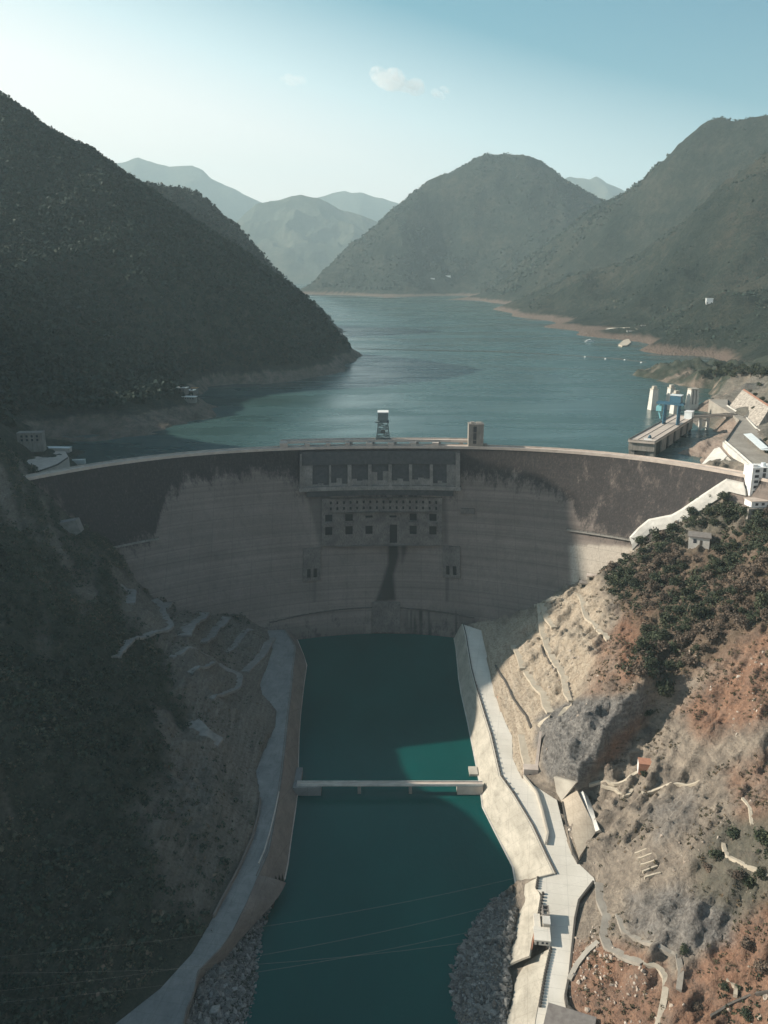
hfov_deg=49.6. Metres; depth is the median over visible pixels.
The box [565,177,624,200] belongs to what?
mountains
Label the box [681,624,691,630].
broadleaf tree
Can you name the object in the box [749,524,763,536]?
broadleaf tree
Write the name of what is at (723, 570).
broadleaf tree
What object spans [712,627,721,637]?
dry tree
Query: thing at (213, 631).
path
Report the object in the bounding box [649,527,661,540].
broadleaf tree
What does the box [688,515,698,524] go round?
broadleaf tree
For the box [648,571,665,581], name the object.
broadleaf tree
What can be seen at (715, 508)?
broadleaf tree
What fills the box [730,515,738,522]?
broadleaf tree
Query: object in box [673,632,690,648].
dry tree
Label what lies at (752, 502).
canteen
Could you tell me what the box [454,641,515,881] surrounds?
kerb
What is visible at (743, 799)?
path
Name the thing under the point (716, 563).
broadleaf tree
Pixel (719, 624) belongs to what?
dry tree
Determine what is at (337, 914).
power cable
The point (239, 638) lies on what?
path
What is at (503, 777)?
parapet
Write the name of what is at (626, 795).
path
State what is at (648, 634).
broadleaf tree
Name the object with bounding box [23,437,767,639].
arch dam
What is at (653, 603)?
dry tree
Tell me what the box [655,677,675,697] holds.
bush
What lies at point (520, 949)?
river bank
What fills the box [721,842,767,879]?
path
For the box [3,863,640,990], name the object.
power cable
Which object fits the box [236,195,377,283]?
mountains
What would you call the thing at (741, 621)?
dry tree
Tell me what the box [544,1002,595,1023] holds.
pump house
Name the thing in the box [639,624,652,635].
broadleaf tree
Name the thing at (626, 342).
boat ramp
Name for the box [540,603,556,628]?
path
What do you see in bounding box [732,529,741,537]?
broadleaf tree
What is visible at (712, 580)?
dry tree
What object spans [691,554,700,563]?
dry tree
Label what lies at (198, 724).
path
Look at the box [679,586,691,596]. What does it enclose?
broadleaf tree
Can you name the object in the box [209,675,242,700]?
path
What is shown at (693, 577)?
broadleaf tree
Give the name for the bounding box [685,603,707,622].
broadleaf tree
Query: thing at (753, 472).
office building
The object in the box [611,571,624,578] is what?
broadleaf tree
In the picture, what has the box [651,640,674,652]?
dry tree
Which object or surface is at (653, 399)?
intake pier
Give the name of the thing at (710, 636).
dry tree
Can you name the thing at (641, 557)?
broadleaf tree
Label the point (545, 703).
path
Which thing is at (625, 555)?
broadleaf tree
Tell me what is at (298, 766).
kerb
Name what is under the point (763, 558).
dry tree
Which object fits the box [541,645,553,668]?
wall
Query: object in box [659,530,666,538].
dry tree
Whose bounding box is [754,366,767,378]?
broadleaf tree
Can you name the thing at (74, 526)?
abutment facing
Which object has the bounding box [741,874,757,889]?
broadleaf tree
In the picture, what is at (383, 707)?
river water
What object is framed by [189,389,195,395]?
house
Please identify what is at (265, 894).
river bank
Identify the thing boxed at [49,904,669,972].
power cable
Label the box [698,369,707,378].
broadleaf tree
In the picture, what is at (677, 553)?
dry tree
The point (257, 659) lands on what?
path
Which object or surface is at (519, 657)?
path
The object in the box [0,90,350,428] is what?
forest
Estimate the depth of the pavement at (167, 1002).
546.10 m
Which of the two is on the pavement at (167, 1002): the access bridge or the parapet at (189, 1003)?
the parapet at (189, 1003)
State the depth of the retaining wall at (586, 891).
489.46 m
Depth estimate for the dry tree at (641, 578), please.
798.27 m
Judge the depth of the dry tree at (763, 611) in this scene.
635.40 m
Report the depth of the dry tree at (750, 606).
655.64 m
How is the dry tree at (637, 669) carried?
on the terrain
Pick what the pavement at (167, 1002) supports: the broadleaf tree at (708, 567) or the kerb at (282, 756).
the kerb at (282, 756)
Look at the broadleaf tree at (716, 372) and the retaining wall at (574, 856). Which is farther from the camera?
the broadleaf tree at (716, 372)
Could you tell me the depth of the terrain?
609.23 m
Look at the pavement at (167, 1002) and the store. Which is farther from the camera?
the store
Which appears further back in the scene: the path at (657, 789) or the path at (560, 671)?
the path at (560, 671)
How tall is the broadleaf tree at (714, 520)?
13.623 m
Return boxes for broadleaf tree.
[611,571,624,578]
[612,575,628,590]
[615,565,624,571]
[617,592,623,600]
[620,574,629,585]
[621,553,630,557]
[624,567,635,575]
[627,577,639,589]
[633,535,648,545]
[634,637,651,648]
[636,554,648,562]
[637,547,647,554]
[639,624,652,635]
[643,657,657,665]
[646,631,655,637]
[646,667,658,676]
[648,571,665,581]
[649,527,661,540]
[650,630,667,642]
[652,541,668,550]
[657,660,666,668]
[658,629,672,640]
[659,612,673,626]
[661,564,674,574]
[663,659,675,670]
[665,523,678,536]
[668,574,681,587]
[668,640,680,653]
[671,605,683,615]
[673,534,685,546]
[673,559,687,572]
[675,625,682,631]
[676,660,684,667]
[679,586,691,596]
[681,616,694,624]
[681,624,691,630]
[685,506,696,515]
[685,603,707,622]
[686,594,693,604]
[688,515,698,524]
[690,574,697,581]
[691,593,699,600]
[692,643,699,650]
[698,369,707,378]
[700,605,712,615]
[703,506,711,515]
[704,564,713,573]
[706,556,720,563]
[708,589,721,602]
[709,518,718,523]
[711,502,725,515]
[711,542,725,556]
[711,559,722,572]
[712,369,721,376]
[713,361,722,369]
[716,491,731,503]
[716,587,726,595]
[717,506,733,516]
[717,566,730,574]
[719,539,732,547]
[720,367,730,375]
[723,554,737,565]
[724,517,731,523]
[725,585,740,597]
[725,824,739,840]
[726,361,733,367]
[728,370,736,378]
[729,539,738,548]
[730,502,746,517]
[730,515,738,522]
[732,365,741,373]
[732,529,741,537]
[737,367,744,375]
[741,528,748,534]
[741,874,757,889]
[744,367,755,376]
[745,519,753,527]
[745,612,760,623]
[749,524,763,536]
[750,515,766,526]
[751,363,761,372]
[753,510,764,516]
[753,529,767,541]
[753,826,767,846]
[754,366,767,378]
[754,590,767,606]
[756,544,764,550]
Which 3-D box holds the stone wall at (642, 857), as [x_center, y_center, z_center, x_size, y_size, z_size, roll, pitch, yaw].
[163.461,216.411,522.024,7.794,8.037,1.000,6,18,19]
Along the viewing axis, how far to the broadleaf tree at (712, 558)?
750.48 m
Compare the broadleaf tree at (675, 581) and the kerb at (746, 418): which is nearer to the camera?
the broadleaf tree at (675, 581)
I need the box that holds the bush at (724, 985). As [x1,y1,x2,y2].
[718,980,729,991]
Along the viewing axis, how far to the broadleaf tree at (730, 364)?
1662.72 m
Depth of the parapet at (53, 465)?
876.75 m
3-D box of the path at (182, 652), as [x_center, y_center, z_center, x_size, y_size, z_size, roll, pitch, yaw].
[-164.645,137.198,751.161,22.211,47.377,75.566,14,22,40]
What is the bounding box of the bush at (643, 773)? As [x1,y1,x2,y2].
[640,770,647,776]
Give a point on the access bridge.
(709, 416)
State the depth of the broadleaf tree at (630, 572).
815.86 m
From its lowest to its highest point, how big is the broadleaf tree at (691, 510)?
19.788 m
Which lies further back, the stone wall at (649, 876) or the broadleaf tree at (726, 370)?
the broadleaf tree at (726, 370)
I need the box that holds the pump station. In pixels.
[16,431,46,451]
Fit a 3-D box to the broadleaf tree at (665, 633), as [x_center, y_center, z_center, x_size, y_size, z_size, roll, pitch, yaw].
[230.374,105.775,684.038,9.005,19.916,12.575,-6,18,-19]
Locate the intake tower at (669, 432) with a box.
[628,414,693,456]
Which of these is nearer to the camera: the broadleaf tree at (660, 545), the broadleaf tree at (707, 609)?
the broadleaf tree at (707, 609)
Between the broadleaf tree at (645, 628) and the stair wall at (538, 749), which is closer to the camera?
the stair wall at (538, 749)
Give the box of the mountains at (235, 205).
[117,157,261,221]
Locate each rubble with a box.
[185,907,271,1023]
[448,890,518,1023]
[573,924,655,1023]
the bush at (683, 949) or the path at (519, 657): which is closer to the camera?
the bush at (683, 949)
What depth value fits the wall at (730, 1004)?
413.77 m
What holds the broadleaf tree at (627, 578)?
on the terrain
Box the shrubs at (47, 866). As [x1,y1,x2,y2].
[0,437,253,1023]
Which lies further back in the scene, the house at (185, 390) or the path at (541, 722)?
the house at (185, 390)
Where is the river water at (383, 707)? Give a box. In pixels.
[244,633,514,1023]
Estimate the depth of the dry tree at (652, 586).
762.05 m
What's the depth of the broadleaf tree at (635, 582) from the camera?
793.68 m
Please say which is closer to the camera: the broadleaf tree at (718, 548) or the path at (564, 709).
the path at (564, 709)
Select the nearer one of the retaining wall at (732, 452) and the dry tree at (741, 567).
the dry tree at (741, 567)
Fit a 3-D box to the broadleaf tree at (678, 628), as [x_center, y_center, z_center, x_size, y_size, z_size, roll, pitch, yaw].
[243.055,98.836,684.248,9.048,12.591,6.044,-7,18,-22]
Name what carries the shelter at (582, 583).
on the terrain
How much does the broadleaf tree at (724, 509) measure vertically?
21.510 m
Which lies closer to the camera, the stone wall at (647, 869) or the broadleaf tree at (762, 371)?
the stone wall at (647, 869)
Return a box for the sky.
[0,0,767,202]
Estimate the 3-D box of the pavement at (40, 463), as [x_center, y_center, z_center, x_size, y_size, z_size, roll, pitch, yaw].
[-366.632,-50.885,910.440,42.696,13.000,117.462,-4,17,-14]
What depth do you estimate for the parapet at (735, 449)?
928.94 m
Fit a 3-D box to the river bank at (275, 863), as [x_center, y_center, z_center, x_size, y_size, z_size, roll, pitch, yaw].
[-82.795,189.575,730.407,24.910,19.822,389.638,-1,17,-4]
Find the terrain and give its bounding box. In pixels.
[0,97,767,1023]
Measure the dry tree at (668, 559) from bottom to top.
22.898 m
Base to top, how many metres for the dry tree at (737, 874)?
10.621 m
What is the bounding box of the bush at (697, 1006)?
[693,1001,703,1010]
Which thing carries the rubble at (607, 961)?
on the terrain
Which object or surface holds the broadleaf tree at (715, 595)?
on the terrain
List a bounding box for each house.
[176,386,188,394]
[181,396,196,402]
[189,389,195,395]
[523,764,538,774]
[533,905,550,945]
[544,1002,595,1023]
[637,757,651,773]
[705,298,713,304]
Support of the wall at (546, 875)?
on the pavement at (567, 885)
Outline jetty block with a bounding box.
[72,459,85,463]
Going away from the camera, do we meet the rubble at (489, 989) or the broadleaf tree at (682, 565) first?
the rubble at (489, 989)
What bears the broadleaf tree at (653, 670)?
on the terrain
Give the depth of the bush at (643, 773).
593.58 m
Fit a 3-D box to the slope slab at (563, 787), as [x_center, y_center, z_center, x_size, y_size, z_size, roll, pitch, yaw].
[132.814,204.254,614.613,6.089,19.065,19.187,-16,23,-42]
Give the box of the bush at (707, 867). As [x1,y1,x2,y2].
[701,862,711,873]
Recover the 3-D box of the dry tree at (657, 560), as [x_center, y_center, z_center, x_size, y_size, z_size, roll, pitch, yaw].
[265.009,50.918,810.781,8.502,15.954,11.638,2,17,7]
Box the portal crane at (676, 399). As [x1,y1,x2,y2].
[656,394,684,424]
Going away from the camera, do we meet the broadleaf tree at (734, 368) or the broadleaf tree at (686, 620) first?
the broadleaf tree at (686, 620)
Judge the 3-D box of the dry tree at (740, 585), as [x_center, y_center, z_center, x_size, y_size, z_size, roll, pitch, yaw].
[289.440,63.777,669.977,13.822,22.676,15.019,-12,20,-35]
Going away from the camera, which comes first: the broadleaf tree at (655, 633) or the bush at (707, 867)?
the bush at (707, 867)
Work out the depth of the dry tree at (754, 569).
677.90 m
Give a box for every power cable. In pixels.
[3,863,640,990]
[9,874,680,1001]
[11,831,685,955]
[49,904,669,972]
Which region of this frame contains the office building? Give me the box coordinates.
[743,462,767,495]
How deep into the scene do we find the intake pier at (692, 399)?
1313.43 m
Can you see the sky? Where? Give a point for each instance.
(273, 100)
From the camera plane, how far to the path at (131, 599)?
774.18 m
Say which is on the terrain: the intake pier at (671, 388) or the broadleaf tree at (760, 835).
the broadleaf tree at (760, 835)
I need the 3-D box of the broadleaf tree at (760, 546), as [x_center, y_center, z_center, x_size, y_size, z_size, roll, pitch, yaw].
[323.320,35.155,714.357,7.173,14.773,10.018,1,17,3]
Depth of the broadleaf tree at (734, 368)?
1457.66 m
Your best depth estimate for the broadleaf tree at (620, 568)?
827.84 m
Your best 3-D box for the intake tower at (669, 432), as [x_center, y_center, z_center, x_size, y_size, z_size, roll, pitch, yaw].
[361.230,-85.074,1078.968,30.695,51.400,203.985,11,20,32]
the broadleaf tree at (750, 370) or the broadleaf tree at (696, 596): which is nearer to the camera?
the broadleaf tree at (696, 596)
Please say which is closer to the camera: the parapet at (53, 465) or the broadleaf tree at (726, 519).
the broadleaf tree at (726, 519)
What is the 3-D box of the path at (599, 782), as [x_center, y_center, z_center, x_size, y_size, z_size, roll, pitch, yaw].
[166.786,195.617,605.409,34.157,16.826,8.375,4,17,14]
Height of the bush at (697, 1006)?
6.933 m
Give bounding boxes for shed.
[744,433,767,450]
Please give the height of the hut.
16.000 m
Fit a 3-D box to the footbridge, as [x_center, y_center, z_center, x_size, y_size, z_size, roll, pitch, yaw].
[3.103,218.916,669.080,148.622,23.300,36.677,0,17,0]
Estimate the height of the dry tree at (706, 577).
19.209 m
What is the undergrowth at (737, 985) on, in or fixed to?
on the terrain
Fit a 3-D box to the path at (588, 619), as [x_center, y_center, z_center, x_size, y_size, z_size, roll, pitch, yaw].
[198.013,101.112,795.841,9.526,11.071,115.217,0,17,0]
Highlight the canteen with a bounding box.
[744,497,767,507]
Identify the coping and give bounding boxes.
[743,389,767,405]
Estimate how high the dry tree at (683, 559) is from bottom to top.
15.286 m
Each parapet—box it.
[39,457,67,471]
[182,992,193,1023]
[463,623,556,873]
[725,440,752,463]
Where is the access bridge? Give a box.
[694,413,737,429]
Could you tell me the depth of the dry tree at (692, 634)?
665.54 m
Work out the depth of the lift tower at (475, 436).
956.77 m
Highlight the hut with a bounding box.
[688,531,711,549]
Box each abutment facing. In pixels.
[58,517,83,535]
[630,479,745,549]
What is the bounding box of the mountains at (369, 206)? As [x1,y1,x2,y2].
[318,191,398,221]
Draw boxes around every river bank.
[185,875,285,1022]
[259,630,305,880]
[454,624,552,880]
[506,949,548,1023]
[508,878,540,965]
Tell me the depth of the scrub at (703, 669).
664.35 m
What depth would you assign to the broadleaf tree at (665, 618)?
705.93 m
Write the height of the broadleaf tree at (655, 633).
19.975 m
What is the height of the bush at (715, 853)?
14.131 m
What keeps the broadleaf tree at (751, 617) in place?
on the terrain
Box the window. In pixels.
[473,427,476,443]
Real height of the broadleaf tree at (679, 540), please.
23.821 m
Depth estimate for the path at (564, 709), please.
663.49 m
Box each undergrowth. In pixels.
[599,497,767,680]
[720,826,767,1023]
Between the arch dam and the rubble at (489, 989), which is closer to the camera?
the rubble at (489, 989)
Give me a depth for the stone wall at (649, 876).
503.45 m
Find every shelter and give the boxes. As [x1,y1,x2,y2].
[579,580,588,588]
[587,573,596,582]
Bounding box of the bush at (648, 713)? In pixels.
[644,709,654,717]
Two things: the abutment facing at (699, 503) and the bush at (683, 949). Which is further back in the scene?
the abutment facing at (699, 503)
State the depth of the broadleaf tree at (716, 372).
1531.67 m
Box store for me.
[47,446,71,452]
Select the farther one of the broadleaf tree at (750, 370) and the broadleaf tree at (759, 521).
the broadleaf tree at (750, 370)
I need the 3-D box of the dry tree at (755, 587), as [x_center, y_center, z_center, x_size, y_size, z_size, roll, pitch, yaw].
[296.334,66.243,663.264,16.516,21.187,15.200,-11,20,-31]
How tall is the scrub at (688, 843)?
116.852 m
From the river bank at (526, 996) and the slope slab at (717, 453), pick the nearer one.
the river bank at (526, 996)
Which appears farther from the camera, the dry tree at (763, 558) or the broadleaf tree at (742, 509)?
the broadleaf tree at (742, 509)
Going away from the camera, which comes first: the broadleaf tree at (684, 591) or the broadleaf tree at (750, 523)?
the broadleaf tree at (684, 591)
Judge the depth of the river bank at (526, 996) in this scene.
460.71 m
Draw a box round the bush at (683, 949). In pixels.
[679,943,689,954]
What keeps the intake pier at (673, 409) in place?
in the reservoir water at (416, 385)
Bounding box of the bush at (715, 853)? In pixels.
[707,846,724,859]
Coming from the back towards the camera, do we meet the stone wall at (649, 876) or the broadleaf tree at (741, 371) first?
the broadleaf tree at (741, 371)
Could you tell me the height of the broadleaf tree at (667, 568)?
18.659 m
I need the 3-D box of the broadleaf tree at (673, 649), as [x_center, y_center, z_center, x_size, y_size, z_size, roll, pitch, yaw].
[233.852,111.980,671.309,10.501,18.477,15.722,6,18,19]
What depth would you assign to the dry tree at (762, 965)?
417.64 m
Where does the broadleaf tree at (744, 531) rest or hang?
on the terrain
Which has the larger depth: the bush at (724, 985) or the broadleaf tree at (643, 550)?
the broadleaf tree at (643, 550)
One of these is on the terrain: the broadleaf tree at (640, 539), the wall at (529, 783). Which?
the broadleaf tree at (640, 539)
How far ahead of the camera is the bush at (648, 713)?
630.89 m
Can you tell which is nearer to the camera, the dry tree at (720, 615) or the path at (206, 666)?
the dry tree at (720, 615)
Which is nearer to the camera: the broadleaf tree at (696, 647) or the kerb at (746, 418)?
the broadleaf tree at (696, 647)
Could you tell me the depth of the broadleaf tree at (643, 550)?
833.94 m
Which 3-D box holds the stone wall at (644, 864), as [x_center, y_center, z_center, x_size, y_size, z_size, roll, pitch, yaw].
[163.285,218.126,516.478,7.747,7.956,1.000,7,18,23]
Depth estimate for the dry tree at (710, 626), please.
654.89 m
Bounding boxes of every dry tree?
[606,561,614,570]
[632,664,647,677]
[638,576,647,582]
[646,580,659,593]
[648,601,658,607]
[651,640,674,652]
[653,556,660,563]
[658,592,672,602]
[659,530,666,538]
[660,574,669,583]
[661,553,674,564]
[669,542,679,551]
[671,549,681,559]
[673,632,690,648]
[678,556,686,562]
[682,656,698,667]
[687,630,697,640]
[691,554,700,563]
[694,621,706,635]
[699,643,710,650]
[700,570,712,580]
[700,620,721,632]
[704,630,718,644]
[707,578,716,585]
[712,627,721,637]
[715,621,725,628]
[717,604,731,611]
[717,613,724,620]
[725,622,732,628]
[727,869,745,879]
[730,613,750,629]
[732,593,742,602]
[734,578,752,593]
[739,565,746,572]
[740,934,752,949]
[742,602,756,610]
[748,581,766,595]
[750,565,758,575]
[753,958,767,974]
[758,554,767,562]
[760,608,767,615]
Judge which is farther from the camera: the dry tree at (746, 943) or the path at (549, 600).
the path at (549, 600)
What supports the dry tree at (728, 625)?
on the terrain
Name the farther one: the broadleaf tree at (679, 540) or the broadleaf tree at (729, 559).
the broadleaf tree at (679, 540)
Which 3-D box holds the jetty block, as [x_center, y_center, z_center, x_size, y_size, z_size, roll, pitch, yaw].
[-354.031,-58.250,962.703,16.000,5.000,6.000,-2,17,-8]
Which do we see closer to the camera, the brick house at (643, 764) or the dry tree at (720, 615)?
the brick house at (643, 764)
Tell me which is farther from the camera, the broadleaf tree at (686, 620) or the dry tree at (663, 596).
the dry tree at (663, 596)
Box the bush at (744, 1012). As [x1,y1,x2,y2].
[739,1006,753,1022]
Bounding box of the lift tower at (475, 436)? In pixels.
[467,421,486,446]
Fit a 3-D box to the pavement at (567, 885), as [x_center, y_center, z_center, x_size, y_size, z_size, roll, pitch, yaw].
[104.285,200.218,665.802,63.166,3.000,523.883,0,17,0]
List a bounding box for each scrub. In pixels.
[71,563,263,872]
[577,498,767,718]
[577,632,767,1023]
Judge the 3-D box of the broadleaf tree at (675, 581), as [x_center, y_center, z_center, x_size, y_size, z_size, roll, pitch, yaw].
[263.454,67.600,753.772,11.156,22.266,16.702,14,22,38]
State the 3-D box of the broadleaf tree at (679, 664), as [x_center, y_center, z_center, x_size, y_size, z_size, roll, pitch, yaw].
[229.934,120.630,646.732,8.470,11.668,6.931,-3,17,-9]
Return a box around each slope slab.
[554,776,576,800]
[562,791,595,860]
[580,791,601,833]
[702,446,726,463]
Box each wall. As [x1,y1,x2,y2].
[213,797,260,917]
[258,791,279,863]
[495,665,531,728]
[523,775,548,844]
[535,732,541,764]
[539,873,554,877]
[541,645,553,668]
[562,801,578,863]
[564,880,593,1009]
[567,940,599,981]
[638,853,651,860]
[640,860,653,866]
[642,865,657,873]
[644,872,660,878]
[710,990,767,1018]
[722,442,749,463]
[730,390,767,425]
[746,508,763,521]
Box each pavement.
[27,451,69,471]
[116,630,295,1023]
[462,624,594,1023]
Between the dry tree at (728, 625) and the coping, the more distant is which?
the coping
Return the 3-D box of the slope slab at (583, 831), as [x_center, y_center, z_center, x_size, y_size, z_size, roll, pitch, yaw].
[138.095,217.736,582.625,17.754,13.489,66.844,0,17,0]
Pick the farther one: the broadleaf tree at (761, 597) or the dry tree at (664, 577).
the dry tree at (664, 577)
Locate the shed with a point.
(757, 442)
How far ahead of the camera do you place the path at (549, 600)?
863.13 m
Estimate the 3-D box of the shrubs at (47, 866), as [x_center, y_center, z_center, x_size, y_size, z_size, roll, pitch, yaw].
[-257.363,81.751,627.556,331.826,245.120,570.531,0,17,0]
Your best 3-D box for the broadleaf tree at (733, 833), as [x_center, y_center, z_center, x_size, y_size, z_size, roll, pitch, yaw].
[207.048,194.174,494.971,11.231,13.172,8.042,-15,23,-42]
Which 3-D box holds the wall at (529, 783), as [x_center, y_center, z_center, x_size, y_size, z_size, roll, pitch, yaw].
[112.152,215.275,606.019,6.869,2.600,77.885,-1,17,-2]
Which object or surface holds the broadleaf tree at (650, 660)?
on the terrain
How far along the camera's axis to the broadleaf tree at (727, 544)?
787.27 m
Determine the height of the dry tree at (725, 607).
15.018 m
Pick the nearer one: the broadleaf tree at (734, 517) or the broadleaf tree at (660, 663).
the broadleaf tree at (660, 663)
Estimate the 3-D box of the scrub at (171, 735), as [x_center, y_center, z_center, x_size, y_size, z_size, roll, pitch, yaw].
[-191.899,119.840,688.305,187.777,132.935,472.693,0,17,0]
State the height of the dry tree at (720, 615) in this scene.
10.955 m
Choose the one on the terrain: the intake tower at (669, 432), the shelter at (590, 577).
the shelter at (590, 577)
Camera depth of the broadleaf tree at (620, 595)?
787.80 m
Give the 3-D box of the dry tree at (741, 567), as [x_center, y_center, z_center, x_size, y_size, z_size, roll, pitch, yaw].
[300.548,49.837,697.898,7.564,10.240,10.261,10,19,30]
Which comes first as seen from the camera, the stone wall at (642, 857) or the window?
the stone wall at (642, 857)
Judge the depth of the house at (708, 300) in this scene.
2286.70 m
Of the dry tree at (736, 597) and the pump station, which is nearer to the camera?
the dry tree at (736, 597)
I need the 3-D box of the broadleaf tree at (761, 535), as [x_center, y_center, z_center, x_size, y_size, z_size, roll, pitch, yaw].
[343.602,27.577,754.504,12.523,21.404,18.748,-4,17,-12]
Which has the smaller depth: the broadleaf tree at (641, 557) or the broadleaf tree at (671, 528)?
the broadleaf tree at (641, 557)
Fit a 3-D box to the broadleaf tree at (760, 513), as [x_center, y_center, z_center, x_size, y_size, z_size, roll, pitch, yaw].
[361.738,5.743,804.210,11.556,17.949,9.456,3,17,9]
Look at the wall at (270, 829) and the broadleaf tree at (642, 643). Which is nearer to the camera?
the wall at (270, 829)
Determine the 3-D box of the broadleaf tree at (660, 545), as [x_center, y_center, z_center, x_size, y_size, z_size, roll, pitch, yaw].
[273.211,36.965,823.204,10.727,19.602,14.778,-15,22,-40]
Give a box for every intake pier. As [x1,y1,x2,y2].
[647,386,658,409]
[666,384,675,409]
[669,390,680,413]
[684,388,698,409]
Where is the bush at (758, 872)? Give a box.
[753,866,767,879]
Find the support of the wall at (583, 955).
on the terrain
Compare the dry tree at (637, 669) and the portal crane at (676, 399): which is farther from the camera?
the portal crane at (676, 399)
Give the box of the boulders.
[543,640,767,1023]
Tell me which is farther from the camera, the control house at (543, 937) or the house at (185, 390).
the house at (185, 390)
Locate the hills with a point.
(715, 229)
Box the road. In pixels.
[708,399,767,463]
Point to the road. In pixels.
(736, 439)
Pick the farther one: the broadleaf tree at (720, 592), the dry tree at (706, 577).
the dry tree at (706, 577)
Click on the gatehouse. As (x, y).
(688, 414)
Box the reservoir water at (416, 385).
[60,284,720,464]
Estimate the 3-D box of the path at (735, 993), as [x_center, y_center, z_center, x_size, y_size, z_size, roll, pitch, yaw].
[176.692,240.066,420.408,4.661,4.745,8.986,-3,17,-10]
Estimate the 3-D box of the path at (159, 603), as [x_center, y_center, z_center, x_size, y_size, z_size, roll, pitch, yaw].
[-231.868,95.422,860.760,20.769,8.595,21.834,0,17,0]
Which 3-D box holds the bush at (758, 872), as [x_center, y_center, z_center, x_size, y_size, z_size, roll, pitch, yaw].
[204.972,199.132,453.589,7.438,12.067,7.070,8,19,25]
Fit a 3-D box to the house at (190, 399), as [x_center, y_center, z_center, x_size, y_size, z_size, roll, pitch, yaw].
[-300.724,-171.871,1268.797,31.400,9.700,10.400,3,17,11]
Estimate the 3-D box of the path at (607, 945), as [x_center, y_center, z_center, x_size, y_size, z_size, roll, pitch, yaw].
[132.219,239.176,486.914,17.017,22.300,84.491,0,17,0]
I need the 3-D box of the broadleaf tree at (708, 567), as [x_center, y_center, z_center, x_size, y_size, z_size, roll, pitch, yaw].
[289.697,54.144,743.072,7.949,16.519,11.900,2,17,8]
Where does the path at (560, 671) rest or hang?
on the terrain
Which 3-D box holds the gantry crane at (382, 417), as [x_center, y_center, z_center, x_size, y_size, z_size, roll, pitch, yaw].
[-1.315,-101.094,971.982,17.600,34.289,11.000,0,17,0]
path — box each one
[111,605,173,657]
[120,583,136,604]
[151,598,172,609]
[169,646,241,675]
[177,612,212,636]
[187,661,216,674]
[187,718,222,747]
[200,616,230,643]
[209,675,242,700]
[224,628,252,653]
[241,637,275,672]
[510,645,524,669]
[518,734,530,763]
[523,671,553,713]
[534,604,573,702]
[537,596,559,603]
[538,716,549,726]
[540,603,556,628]
[558,702,573,715]
[577,594,609,641]
[589,771,637,786]
[595,882,642,965]
[601,784,632,797]
[615,914,683,992]
[641,778,703,794]
[643,960,668,1023]
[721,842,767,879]
[726,978,737,997]
[741,797,753,825]
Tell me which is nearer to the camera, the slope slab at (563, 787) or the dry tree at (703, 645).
the slope slab at (563, 787)
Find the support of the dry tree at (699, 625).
on the terrain
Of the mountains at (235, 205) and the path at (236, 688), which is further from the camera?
the mountains at (235, 205)
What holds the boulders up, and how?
on the terrain
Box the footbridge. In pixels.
[293,766,482,795]
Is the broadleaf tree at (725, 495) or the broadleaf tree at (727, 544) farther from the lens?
the broadleaf tree at (725, 495)
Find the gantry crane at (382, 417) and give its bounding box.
[375,410,389,439]
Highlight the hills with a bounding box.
[300,115,767,361]
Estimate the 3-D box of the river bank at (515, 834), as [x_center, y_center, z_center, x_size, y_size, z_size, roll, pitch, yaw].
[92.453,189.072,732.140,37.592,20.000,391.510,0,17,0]
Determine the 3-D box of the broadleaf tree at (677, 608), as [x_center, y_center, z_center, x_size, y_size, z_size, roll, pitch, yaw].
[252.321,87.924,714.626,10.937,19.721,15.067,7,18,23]
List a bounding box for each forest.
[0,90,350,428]
[146,181,333,322]
[303,152,669,294]
[512,114,767,345]
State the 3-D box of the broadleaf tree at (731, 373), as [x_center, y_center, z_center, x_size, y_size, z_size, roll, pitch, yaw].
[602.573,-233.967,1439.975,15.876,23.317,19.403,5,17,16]
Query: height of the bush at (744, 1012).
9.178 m
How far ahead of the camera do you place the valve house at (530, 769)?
642.09 m
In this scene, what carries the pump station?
on the terrain
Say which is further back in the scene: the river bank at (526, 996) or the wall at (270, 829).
the wall at (270, 829)
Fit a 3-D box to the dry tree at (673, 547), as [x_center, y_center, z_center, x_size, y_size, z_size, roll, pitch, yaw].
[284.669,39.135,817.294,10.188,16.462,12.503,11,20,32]
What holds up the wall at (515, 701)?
on the terrain
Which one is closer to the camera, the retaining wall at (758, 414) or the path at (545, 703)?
the path at (545, 703)
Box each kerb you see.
[256,629,294,875]
[284,639,306,879]
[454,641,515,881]
[727,405,759,430]
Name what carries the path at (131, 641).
on the terrain
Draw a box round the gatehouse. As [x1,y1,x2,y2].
[684,410,693,418]
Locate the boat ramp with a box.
[618,339,630,346]
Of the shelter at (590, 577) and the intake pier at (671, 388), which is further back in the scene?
the intake pier at (671, 388)
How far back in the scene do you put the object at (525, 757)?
670.20 m

